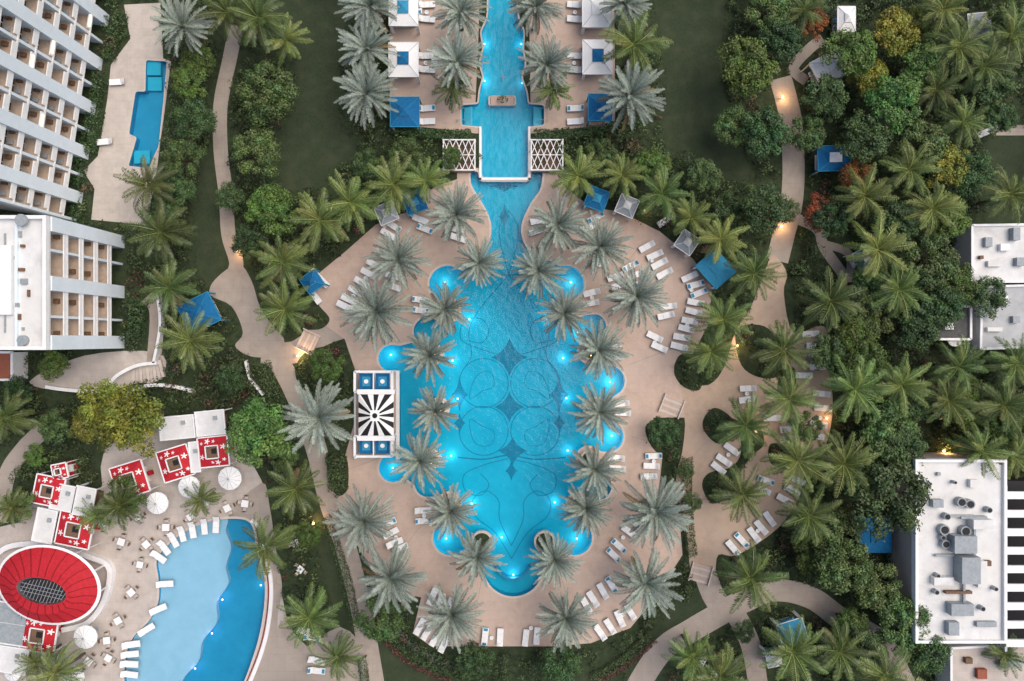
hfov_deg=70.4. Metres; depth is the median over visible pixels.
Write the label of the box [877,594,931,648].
broadleaf tree
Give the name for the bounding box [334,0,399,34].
date palm tree
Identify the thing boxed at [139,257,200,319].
coconut palm tree
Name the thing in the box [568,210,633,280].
date palm tree
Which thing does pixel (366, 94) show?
date palm tree
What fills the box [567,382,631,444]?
date palm tree
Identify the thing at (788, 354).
coconut palm tree
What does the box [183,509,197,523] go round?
dining table set
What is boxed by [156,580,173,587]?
sun lounger
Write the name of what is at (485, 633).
sun lounger
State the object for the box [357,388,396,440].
striped bar pavilion
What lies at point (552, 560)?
date palm tree
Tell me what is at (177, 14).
date palm tree
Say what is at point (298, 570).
dining table set
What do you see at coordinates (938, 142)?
broadleaf tree
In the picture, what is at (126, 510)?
coconut palm tree
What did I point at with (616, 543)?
sun lounger
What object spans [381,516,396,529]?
sun lounger
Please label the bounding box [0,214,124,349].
balcony apartment building
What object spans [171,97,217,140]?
broadleaf tree
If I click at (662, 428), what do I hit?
broadleaf tree
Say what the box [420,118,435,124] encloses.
sun lounger
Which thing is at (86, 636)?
parasol
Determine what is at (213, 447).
red floral canopy
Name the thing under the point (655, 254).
sun lounger
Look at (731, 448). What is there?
sun lounger
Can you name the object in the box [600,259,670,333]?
date palm tree
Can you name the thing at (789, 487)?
sun lounger
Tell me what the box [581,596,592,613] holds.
sun lounger
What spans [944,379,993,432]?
broadleaf tree
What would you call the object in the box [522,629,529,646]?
sun lounger
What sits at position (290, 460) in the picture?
broadleaf tree
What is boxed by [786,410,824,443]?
broadleaf tree
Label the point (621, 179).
coconut palm tree
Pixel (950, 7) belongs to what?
coconut palm tree
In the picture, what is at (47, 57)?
balcony hotel tower
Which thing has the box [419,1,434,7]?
sun lounger
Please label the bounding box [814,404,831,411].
sun lounger
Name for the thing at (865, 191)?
coconut palm tree
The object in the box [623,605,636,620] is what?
sun lounger
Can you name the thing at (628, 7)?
date palm tree
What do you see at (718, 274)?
cabana
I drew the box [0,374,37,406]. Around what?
broadleaf tree
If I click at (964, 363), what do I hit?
coconut palm tree
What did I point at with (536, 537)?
planter ring
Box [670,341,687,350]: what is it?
sun lounger
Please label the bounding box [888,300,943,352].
broadleaf tree
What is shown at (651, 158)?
broadleaf tree
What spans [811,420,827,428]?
sun lounger
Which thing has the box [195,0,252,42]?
coconut palm tree
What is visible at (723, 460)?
sun lounger
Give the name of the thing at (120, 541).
dining table set
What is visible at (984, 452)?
coconut palm tree
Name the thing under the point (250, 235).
broadleaf tree
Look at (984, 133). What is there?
sun lounger
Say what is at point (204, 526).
sun lounger
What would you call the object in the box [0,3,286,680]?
stone terrace
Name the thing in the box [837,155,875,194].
orange flowering tree
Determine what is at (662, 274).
sun lounger
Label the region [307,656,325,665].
sun lounger
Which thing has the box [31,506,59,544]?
white canopy
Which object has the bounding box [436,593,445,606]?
sun lounger
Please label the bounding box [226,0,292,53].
coconut palm tree
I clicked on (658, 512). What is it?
date palm tree
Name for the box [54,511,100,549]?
red floral canopy
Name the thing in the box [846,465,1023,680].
shrub bed
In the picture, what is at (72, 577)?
red oval bar pavilion
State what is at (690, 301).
sun lounger
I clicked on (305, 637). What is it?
sun lounger
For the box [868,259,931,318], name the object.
coconut palm tree
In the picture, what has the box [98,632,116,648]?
dining table set
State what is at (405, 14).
cabana
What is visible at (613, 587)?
sun lounger
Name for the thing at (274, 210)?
broadleaf tree
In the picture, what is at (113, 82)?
sun lounger
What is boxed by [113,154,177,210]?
coconut palm tree
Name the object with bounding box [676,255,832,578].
sun terrace
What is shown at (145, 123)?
plunge pool
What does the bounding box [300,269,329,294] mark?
cabana
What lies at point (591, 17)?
cabana
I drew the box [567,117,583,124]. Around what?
sun lounger
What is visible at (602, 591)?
sun lounger
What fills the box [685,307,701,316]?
sun lounger
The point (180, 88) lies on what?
broadleaf tree
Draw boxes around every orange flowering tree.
[792,4,830,41]
[803,192,839,233]
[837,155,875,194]
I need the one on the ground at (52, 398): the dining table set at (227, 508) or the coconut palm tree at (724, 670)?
the coconut palm tree at (724, 670)
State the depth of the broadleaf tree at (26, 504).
95.92 m
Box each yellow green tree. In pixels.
[69,404,118,452]
[76,378,135,430]
[91,382,166,458]
[845,58,889,97]
[870,5,920,56]
[900,6,934,42]
[925,144,972,187]
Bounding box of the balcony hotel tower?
[0,0,108,221]
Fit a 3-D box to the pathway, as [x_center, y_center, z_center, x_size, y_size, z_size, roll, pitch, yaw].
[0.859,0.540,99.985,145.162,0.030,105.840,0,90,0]
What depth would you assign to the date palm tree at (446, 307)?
93.32 m
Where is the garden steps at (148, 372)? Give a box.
[132,360,165,382]
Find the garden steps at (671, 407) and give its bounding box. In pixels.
[658,393,685,418]
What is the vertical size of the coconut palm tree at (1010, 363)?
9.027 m
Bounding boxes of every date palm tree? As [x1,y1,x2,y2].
[149,0,216,56]
[277,379,355,457]
[322,483,396,556]
[333,62,398,129]
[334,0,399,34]
[336,12,400,79]
[339,276,413,353]
[356,541,428,616]
[360,224,432,292]
[386,428,446,493]
[396,326,456,385]
[407,385,458,436]
[416,580,485,653]
[418,280,474,337]
[421,180,487,245]
[422,482,480,539]
[425,23,489,92]
[430,0,489,40]
[447,530,507,588]
[452,233,508,287]
[507,0,564,40]
[510,241,570,299]
[516,34,577,94]
[524,530,583,590]
[525,189,593,255]
[534,284,592,342]
[535,587,601,652]
[556,479,615,537]
[563,440,624,501]
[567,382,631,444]
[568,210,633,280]
[569,318,633,380]
[597,59,665,132]
[598,0,652,32]
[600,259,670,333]
[609,547,684,619]
[619,472,694,554]
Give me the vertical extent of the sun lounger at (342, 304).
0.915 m
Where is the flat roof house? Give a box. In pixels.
[918,305,971,339]
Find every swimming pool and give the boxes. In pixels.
[122,516,272,680]
[376,169,626,597]
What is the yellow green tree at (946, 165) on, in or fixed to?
on the ground at (52, 398)
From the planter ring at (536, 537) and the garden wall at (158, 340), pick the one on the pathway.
the garden wall at (158, 340)
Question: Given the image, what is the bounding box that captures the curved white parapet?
[0,540,115,632]
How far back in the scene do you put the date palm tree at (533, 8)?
93.19 m
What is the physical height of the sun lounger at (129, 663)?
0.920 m
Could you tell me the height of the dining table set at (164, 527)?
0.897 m
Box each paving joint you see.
[598,245,640,298]
[628,340,693,364]
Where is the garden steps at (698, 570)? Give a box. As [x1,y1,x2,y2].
[687,561,713,585]
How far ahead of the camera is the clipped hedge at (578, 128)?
98.73 m
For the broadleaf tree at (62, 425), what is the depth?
95.54 m
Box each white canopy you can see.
[0,598,41,647]
[0,644,32,675]
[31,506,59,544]
[49,479,87,512]
[71,481,107,517]
[158,414,195,440]
[188,441,206,472]
[194,408,231,436]
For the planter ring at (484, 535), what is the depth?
99.75 m
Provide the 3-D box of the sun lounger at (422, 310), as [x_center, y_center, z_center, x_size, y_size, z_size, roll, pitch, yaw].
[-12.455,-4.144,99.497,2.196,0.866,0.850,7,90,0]
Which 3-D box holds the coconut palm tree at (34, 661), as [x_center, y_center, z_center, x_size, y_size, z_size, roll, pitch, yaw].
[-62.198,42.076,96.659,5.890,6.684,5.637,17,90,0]
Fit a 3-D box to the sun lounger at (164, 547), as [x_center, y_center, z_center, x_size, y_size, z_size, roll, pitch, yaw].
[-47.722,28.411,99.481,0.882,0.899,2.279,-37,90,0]
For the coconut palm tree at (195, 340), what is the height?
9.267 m
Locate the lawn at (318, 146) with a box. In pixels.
[196,0,1023,680]
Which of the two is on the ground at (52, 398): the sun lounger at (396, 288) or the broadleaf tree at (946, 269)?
the broadleaf tree at (946, 269)
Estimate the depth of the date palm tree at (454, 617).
92.11 m
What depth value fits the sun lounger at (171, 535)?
99.47 m
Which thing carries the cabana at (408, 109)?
on the pool deck
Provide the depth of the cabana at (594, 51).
97.07 m
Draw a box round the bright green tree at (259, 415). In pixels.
[224,396,296,468]
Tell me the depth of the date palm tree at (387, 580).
91.52 m
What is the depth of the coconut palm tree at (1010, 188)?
93.18 m
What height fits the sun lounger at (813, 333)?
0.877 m
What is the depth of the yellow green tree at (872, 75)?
94.68 m
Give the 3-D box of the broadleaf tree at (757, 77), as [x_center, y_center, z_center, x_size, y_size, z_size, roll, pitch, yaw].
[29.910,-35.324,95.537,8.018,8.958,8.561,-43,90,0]
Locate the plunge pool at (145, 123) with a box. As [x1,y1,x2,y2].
[128,59,167,168]
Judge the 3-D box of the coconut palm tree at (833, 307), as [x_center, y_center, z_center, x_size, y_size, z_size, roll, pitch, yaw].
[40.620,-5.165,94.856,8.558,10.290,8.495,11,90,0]
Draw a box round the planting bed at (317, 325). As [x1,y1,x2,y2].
[293,126,701,495]
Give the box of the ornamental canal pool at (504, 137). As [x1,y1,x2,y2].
[460,0,545,181]
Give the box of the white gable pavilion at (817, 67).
[800,49,852,89]
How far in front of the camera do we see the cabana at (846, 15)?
97.09 m
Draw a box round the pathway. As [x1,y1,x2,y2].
[0,24,1023,680]
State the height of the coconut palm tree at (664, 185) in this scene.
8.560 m
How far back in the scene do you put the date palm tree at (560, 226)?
92.29 m
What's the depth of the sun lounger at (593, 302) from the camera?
99.47 m
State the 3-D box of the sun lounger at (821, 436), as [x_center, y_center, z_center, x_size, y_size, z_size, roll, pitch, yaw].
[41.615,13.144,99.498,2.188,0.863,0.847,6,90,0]
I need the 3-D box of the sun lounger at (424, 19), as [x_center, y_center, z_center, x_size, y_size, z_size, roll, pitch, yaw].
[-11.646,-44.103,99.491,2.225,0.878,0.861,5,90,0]
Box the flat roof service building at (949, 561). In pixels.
[887,452,1006,643]
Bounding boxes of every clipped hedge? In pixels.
[68,203,86,224]
[69,157,88,184]
[79,107,105,153]
[88,70,105,106]
[100,9,129,61]
[124,297,149,340]
[254,360,289,418]
[319,513,359,622]
[325,452,348,491]
[358,655,368,680]
[388,123,471,141]
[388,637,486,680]
[533,120,617,141]
[590,632,653,680]
[681,456,697,557]
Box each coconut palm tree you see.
[0,388,41,440]
[0,486,34,527]
[12,639,61,680]
[24,638,92,680]
[74,497,117,533]
[91,479,145,530]
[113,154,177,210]
[120,199,199,265]
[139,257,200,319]
[154,310,225,373]
[180,478,223,518]
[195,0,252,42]
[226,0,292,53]
[233,512,297,582]
[248,235,316,292]
[253,277,317,336]
[261,12,313,66]
[265,459,326,519]
[276,581,342,654]
[290,187,352,252]
[314,630,363,680]
[318,169,385,233]
[363,151,421,215]
[401,156,451,203]
[430,67,475,112]
[531,71,574,109]
[548,145,606,207]
[598,10,673,76]
[600,152,646,199]
[636,162,690,223]
[661,191,717,245]
[661,629,721,680]
[681,326,739,378]
[690,292,753,345]
[690,641,750,680]
[692,214,750,263]
[708,463,769,525]
[711,391,776,461]
[712,539,788,613]
[723,245,785,300]
[749,320,820,379]
[757,364,822,431]
[757,614,828,680]
[759,425,833,496]
[774,484,842,546]
[785,0,829,34]
[795,266,867,332]
[808,429,881,497]
[810,616,877,680]
[820,354,890,423]
[835,162,898,221]
[841,210,916,282]
[851,638,923,680]
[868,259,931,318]
[869,351,931,415]
[878,137,942,197]
[902,180,967,239]
[915,61,966,116]
[916,0,968,35]
[921,372,981,429]
[923,12,993,80]
[927,334,988,397]
[933,94,992,148]
[943,420,1017,480]
[951,36,1020,95]
[970,370,1023,434]
[974,163,1023,224]
[975,2,1023,68]
[978,333,1023,392]
[981,633,1023,678]
[991,433,1023,479]
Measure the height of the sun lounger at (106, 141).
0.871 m
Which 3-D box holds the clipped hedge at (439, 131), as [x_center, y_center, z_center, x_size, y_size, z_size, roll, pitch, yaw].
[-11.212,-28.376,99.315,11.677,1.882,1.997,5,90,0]
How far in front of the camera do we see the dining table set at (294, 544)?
99.16 m
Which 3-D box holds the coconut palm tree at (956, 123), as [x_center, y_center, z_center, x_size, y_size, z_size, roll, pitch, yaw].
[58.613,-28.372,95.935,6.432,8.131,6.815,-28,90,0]
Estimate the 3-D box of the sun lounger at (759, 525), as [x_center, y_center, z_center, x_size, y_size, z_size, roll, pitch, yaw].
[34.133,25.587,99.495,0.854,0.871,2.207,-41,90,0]
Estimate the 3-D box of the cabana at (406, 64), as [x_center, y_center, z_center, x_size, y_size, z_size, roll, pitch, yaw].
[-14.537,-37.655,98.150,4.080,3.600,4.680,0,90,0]
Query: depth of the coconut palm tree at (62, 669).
93.28 m
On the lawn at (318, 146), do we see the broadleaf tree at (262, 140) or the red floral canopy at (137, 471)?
the broadleaf tree at (262, 140)
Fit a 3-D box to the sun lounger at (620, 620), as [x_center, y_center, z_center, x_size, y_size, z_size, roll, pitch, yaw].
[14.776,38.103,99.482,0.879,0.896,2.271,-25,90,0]
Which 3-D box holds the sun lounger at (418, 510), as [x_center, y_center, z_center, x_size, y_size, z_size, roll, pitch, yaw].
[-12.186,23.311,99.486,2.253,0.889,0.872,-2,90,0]
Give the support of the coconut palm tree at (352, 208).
on the ground at (52, 398)
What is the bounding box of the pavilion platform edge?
[354,370,400,458]
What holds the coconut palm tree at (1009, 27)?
on the ground at (52, 398)
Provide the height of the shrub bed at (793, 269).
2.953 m
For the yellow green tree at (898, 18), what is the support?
on the ground at (52, 398)
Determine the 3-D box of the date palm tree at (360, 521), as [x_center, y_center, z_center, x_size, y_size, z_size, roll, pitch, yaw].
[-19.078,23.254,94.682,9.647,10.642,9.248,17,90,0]
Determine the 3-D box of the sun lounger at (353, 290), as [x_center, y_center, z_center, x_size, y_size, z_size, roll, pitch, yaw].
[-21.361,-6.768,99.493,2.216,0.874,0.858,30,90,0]
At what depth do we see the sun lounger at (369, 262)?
99.46 m
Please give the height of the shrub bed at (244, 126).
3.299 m
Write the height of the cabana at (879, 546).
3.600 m
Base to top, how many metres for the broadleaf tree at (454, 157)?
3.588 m
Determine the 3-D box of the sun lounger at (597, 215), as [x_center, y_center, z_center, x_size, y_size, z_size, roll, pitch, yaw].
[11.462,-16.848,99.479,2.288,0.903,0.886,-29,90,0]
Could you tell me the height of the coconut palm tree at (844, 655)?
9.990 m
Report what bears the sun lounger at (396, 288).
on the pool deck
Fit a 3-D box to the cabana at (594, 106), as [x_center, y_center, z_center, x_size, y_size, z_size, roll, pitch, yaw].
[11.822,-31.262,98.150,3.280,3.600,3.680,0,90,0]
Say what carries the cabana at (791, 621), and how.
on the ground at (52, 398)
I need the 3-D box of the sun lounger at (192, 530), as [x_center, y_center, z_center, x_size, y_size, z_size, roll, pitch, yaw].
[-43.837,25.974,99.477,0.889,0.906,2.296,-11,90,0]
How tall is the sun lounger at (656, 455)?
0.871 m
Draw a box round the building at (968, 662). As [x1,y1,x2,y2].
[935,644,1023,680]
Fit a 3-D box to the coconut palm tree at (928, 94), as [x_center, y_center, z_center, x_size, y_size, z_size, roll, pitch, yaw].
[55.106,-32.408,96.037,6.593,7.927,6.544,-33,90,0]
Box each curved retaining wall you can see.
[45,361,157,392]
[122,383,195,397]
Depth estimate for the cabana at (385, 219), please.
97.08 m
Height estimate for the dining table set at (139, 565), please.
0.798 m
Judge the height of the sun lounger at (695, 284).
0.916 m
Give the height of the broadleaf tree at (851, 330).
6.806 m
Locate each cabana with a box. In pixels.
[176,291,228,334]
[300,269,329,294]
[353,370,395,392]
[353,433,395,457]
[374,201,401,228]
[388,42,420,83]
[389,0,420,33]
[390,96,421,131]
[402,188,429,218]
[581,0,611,34]
[581,39,612,80]
[582,185,610,214]
[586,93,611,126]
[612,193,639,221]
[669,229,698,257]
[691,250,735,289]
[759,643,782,668]
[769,610,807,644]
[810,145,850,175]
[829,6,855,35]
[843,246,875,272]
[855,514,891,552]
[958,12,991,44]
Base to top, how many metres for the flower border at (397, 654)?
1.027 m
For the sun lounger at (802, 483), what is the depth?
99.46 m
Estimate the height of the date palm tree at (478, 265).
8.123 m
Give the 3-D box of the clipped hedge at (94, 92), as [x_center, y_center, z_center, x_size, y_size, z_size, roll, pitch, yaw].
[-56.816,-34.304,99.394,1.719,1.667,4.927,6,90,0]
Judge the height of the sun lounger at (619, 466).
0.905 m
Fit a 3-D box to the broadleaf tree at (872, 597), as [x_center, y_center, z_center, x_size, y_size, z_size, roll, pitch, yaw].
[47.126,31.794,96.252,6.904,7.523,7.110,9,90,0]
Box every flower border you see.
[384,641,451,680]
[399,630,483,676]
[598,639,656,680]
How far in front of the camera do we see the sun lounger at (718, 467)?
99.47 m
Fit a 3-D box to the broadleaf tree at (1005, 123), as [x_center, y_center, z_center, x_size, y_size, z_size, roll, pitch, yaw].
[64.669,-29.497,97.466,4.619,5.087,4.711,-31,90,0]
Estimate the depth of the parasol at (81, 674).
97.21 m
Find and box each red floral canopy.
[21,619,66,652]
[31,470,78,505]
[50,459,79,479]
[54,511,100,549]
[108,456,160,494]
[155,443,195,483]
[196,435,236,467]
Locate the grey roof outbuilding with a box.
[965,284,1023,349]
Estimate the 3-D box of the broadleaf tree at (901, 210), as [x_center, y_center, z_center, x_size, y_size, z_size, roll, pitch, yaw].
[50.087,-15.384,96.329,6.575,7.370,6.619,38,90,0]
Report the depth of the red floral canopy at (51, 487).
96.67 m
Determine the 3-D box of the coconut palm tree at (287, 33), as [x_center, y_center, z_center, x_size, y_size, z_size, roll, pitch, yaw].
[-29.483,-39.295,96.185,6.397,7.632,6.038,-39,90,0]
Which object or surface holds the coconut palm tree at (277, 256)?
on the ground at (52, 398)
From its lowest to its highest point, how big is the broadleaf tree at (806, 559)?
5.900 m
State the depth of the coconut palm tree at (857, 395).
91.79 m
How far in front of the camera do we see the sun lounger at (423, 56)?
99.45 m
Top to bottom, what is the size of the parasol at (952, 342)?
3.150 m
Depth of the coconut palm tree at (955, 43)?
92.14 m
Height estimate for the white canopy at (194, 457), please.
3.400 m
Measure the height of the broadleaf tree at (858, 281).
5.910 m
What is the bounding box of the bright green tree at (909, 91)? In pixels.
[864,73,921,134]
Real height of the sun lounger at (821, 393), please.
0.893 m
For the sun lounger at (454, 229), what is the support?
on the pool deck
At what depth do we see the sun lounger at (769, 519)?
99.48 m
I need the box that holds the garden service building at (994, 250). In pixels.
[953,223,1023,283]
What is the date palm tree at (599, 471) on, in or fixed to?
on the ground at (52, 398)
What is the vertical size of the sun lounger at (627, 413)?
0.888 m
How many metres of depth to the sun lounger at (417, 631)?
99.45 m
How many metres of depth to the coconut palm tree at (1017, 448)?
94.07 m
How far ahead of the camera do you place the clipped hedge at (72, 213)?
98.87 m
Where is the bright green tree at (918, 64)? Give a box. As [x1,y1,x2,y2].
[899,38,950,87]
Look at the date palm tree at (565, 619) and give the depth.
92.36 m
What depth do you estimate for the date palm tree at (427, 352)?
92.99 m
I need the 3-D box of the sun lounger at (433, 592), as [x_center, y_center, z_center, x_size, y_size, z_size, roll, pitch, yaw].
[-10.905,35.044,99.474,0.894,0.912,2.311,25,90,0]
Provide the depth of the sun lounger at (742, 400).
99.45 m
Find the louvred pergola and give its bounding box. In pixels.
[996,477,1023,651]
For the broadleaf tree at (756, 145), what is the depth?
93.23 m
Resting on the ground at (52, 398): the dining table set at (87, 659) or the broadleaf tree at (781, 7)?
the broadleaf tree at (781, 7)
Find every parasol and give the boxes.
[4,673,19,680]
[62,665,86,680]
[74,625,98,648]
[146,492,168,513]
[178,476,200,497]
[218,466,241,489]
[944,340,959,345]
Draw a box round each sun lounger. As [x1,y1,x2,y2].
[96,137,111,145]
[109,78,124,85]
[120,660,138,667]
[120,670,138,678]
[121,639,140,649]
[121,650,138,658]
[137,622,155,636]
[149,550,167,563]
[149,603,167,615]
[155,540,171,555]
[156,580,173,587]
[166,531,179,547]
[176,526,186,541]
[187,522,196,538]
[199,519,208,534]
[212,516,219,532]
[303,634,320,641]
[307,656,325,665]
[307,666,325,674]
[312,291,321,304]
[318,272,329,288]
[336,300,352,312]
[340,294,357,304]
[347,285,362,294]
[353,276,369,286]
[360,267,375,279]
[366,259,378,269]
[380,227,395,240]
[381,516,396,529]
[383,526,399,539]
[385,271,400,280]
[386,222,401,232]
[386,281,400,291]
[386,536,403,548]
[392,542,407,552]
[412,214,428,224]
[412,296,428,303]
[413,306,428,313]
[413,618,426,635]
[414,507,430,513]
[415,518,431,524]
[416,223,432,234]
[418,0,421,13]
[418,14,434,22]
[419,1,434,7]
[419,52,433,59]
[419,65,435,73]
[420,104,435,111]
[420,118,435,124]
[420,625,432,640]
[426,587,437,605]
[429,632,440,647]
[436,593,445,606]
[437,636,448,653]
[450,233,465,242]
[452,225,464,231]
[481,627,488,645]
[496,628,503,645]
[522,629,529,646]
[530,218,542,224]
[533,627,540,644]
[567,1,581,8]
[567,15,581,22]
[567,52,581,59]
[567,104,583,111]
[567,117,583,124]
[568,66,581,73]
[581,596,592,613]
[582,299,599,307]
[583,287,600,297]
[586,590,599,607]
[587,212,604,222]
[593,623,607,640]
[596,582,609,599]
[603,618,616,634]
[604,576,617,591]
[606,271,623,281]
[606,546,620,562]
[607,455,624,461]
[610,465,625,471]
[610,537,626,553]
[611,282,623,289]
[613,400,629,406]
[613,609,625,627]
[614,409,630,416]
[621,525,637,537]
[622,259,639,271]
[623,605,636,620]
[638,240,655,252]
[640,473,657,479]
[643,462,659,468]
[645,452,661,458]
[646,249,663,260]
[646,330,663,342]
[650,257,667,269]
[650,341,667,352]
[656,267,673,279]
[657,216,673,227]
[657,310,674,320]
[660,302,676,310]
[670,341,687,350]
[673,333,690,341]
[678,324,694,333]
[680,270,698,282]
[681,316,697,324]
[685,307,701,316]
[686,279,704,289]
[687,298,704,305]
[690,287,707,298]
[710,461,726,474]
[715,453,732,466]
[723,441,739,456]
[725,539,740,555]
[733,531,749,547]
[738,395,755,403]
[739,385,756,391]
[746,526,761,542]
[753,520,768,535]
[755,487,771,495]
[757,475,774,485]
[762,510,776,526]
[763,415,780,421]
[776,493,793,504]
[780,425,793,432]
[783,484,800,496]
[790,474,804,485]
[796,372,812,378]
[802,330,819,337]
[806,342,823,348]
[809,364,826,369]
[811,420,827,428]
[813,390,830,397]
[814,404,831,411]
[818,433,824,439]
[977,126,994,137]
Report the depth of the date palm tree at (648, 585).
91.59 m
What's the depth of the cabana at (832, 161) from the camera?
97.04 m
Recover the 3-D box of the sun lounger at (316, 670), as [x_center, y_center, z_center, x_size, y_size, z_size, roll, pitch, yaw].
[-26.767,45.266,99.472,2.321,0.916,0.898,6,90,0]
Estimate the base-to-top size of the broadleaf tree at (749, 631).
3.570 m
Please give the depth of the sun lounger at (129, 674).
99.46 m
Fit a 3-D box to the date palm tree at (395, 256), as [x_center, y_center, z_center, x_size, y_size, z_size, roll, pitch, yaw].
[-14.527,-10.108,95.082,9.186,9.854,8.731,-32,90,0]
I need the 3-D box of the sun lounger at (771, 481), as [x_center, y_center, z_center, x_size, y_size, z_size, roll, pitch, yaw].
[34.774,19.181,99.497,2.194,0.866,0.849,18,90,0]
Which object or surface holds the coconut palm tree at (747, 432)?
on the ground at (52, 398)
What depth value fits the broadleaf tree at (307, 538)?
96.37 m
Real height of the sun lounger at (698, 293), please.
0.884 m
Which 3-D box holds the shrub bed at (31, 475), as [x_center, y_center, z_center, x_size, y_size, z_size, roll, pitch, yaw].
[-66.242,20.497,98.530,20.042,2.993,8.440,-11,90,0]
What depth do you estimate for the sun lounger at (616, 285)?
99.47 m
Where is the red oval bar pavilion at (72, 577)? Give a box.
[0,544,108,624]
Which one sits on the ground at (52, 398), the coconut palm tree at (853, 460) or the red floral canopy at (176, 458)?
the coconut palm tree at (853, 460)
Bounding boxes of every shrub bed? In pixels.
[0,214,191,473]
[8,463,101,523]
[77,0,191,217]
[176,212,368,470]
[179,0,410,222]
[265,465,414,646]
[404,3,636,203]
[404,631,633,680]
[624,0,860,224]
[635,467,859,680]
[643,212,860,471]
[845,211,1023,471]
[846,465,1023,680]
[847,0,1023,221]
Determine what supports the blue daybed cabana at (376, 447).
on the pool deck
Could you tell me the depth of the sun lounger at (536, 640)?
99.46 m
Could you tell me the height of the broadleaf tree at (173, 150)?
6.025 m
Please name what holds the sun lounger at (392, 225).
on the pool deck
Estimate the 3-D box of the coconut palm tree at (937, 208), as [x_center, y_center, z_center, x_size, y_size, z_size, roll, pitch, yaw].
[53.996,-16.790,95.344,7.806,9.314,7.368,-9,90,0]
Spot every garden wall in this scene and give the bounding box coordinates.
[152,295,164,362]
[244,360,264,395]
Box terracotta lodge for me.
[0,351,27,380]
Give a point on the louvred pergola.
(1015, 556)
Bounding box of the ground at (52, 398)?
[0,0,1023,680]
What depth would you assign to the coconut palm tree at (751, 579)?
91.49 m
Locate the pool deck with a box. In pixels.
[316,0,711,645]
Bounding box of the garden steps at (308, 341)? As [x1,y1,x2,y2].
[294,328,321,354]
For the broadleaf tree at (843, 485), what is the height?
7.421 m
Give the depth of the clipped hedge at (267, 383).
98.82 m
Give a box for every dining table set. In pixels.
[81,652,97,669]
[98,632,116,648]
[100,650,117,665]
[110,612,127,628]
[112,533,131,550]
[124,584,139,598]
[129,512,146,524]
[132,557,147,572]
[139,537,154,550]
[157,518,175,535]
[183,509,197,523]
[219,500,235,515]
[236,495,253,511]
[287,535,302,551]
[293,562,307,576]
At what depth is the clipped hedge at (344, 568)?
99.12 m
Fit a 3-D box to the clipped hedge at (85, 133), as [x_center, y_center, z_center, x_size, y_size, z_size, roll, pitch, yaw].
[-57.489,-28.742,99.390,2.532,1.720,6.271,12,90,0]
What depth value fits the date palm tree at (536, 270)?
93.09 m
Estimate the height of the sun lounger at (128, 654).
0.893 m
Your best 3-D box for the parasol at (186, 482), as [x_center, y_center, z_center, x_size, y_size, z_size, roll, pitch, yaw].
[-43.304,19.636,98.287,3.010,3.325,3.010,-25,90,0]
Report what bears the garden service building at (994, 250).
on the ground at (52, 398)
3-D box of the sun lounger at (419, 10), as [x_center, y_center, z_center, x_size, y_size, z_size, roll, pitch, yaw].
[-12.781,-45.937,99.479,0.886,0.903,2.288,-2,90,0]
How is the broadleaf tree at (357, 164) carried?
on the ground at (52, 398)
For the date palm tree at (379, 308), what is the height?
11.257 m
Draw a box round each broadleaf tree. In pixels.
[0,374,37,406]
[1,489,35,522]
[22,442,48,466]
[37,408,73,444]
[38,350,70,382]
[103,474,148,516]
[140,197,179,233]
[159,173,196,207]
[162,138,207,177]
[170,59,209,99]
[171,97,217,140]
[178,42,216,75]
[213,361,246,395]
[215,181,246,212]
[230,223,270,262]
[231,126,284,178]
[235,59,303,130]
[243,181,302,236]
[267,442,300,474]
[292,519,322,547]
[305,348,346,386]
[350,148,379,179]
[352,597,404,643]
[386,134,421,170]
[441,146,463,170]
[455,638,495,678]
[539,638,583,680]
[584,138,617,170]
[635,146,672,180]
[646,415,680,448]
[673,459,694,479]
[680,490,702,512]
[685,158,721,193]
[710,101,747,147]
[710,190,747,228]
[716,34,782,99]
[730,618,754,643]
[736,182,789,234]
[740,105,793,159]
[742,0,794,38]
[756,19,802,65]
[781,198,800,222]
[785,114,826,152]
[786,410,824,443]
[793,537,832,577]
[798,71,849,123]
[808,332,848,372]
[810,193,853,238]
[810,530,872,594]
[812,506,867,555]
[819,25,877,80]
[829,605,872,644]
[832,107,893,164]
[832,312,880,353]
[833,451,883,503]
[839,456,933,542]
[840,626,887,672]
[842,337,889,386]
[844,260,886,297]
[847,556,902,611]
[853,289,901,335]
[856,394,917,458]
[871,197,920,245]
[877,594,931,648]
[879,426,928,471]
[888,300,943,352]
[891,628,952,675]
[892,386,931,422]
[895,118,951,178]
[900,232,960,292]
[919,285,967,329]
[924,190,971,239]
[928,262,978,302]
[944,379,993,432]
[947,148,997,198]
[963,59,1016,107]
[964,275,1010,320]
[976,400,1023,448]
[983,101,1019,135]
[984,0,1023,39]
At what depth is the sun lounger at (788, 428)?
99.45 m
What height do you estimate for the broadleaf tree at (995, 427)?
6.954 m
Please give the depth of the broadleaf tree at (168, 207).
94.97 m
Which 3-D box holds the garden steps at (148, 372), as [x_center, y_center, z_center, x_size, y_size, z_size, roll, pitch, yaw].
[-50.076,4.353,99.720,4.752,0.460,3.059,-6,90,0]
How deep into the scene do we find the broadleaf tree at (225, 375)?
95.66 m
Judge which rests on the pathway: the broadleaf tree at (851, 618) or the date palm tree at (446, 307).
the broadleaf tree at (851, 618)
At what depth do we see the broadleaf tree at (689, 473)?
97.41 m
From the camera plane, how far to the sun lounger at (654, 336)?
99.45 m
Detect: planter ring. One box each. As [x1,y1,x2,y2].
[471,530,492,547]
[534,530,555,552]
[581,450,594,462]
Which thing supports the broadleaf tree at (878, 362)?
on the ground at (52, 398)
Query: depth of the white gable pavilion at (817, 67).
96.57 m
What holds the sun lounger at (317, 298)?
on the pool deck

